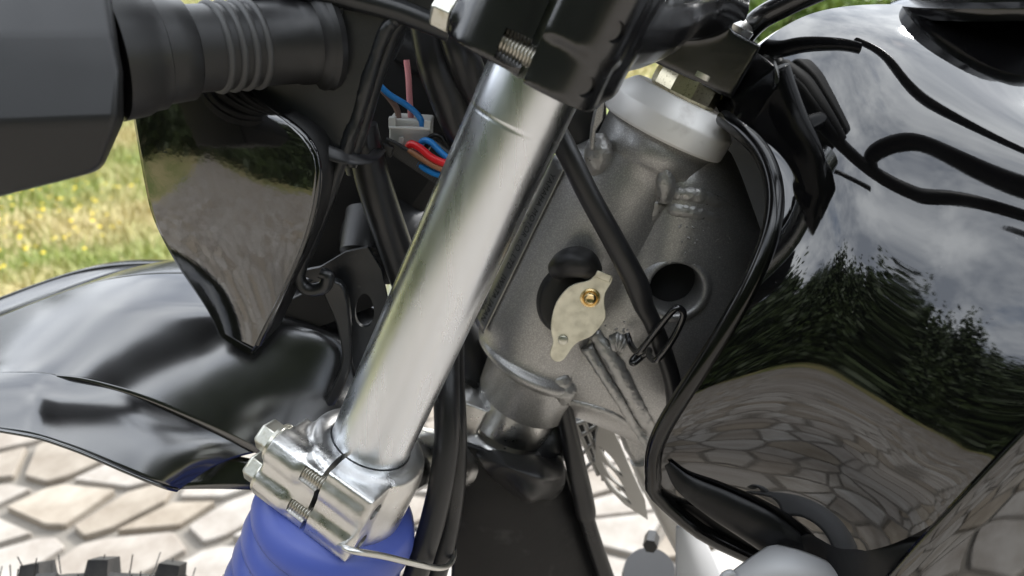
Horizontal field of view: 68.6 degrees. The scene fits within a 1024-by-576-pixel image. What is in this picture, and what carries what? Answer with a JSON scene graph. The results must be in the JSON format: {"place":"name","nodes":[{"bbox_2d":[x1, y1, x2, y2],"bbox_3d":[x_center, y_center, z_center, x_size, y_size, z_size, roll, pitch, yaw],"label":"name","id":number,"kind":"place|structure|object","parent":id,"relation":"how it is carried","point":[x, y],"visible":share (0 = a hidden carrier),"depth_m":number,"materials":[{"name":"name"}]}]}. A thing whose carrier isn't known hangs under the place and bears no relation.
{"place":"outdoors","nodes":[
{"label":"outdoors","id":0,"kind":"place"},
{"bbox_2d":[0,284,742,575],"bbox_3d":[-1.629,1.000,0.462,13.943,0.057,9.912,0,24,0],"label":"paving","id":1,"kind":"structure","parent":0,"point":[75,511],"depth_m":1.57,"materials":[{"name":"beige stone"}]},
{"bbox_2d":[0,0,1023,575],"bbox_3d":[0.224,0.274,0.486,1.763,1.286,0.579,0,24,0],"label":"motorcycle","id":2,"kind":"object","parent":1,"relation":"on","point":[740,292],"visible":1,"depth_m":0.37,"materials":[{"name":"black metal"}]},
{"bbox_2d":[0,0,882,293],"bbox_3d":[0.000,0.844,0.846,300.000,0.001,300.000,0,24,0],"label":"lawn","id":3,"kind":"structure","parent":0,"point":[36,238],"depth_m":3.30,"materials":[{"name":"green plant"}]},
{"bbox_2d":[0,156,137,266],"bbox_3d":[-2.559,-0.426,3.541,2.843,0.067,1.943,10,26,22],"label":"flowers","id":4,"kind":"object","parent":3,"relation":"on","point":[19,236],"visible":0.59,"depth_m":3.28,"materials":[{"name":"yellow plant"}]},
{"bbox_2d":[0,120,173,296],"bbox_3d":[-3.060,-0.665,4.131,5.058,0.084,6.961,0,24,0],"label":"grass","id":5,"kind":"structure","parent":3,"relation":"on","point":[67,203],"depth_m":3.35,"materials":[{"name":"green plant"}]},
{"bbox_2d":[748,0,876,42],"bbox_3d":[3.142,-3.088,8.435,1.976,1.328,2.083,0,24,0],"label":"shrub","id":6,"kind":"object","parent":3,"relation":"on","point":[817,7],"visible":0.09,"depth_m":8.14,"materials":[{"name":"green plant"}]},
{"bbox_2d":[847,0,895,5],"bbox_3d":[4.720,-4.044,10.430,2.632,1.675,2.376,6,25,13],"label":"shrub","id":7,"kind":"object","parent":3,"relation":"on","point":[883,1],"visible":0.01,"depth_m":9.89,"materials":[{"name":"green plant"}]},
{"bbox_2d":[182,0,889,78],"bbox_3d":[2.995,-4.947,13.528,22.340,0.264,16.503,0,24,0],"label":"tall dry grass","id":8,"kind":"structure","parent":0,"point":[636,71],"depth_m":7.30,"materials":[{"name":"green plant"}]}
]}

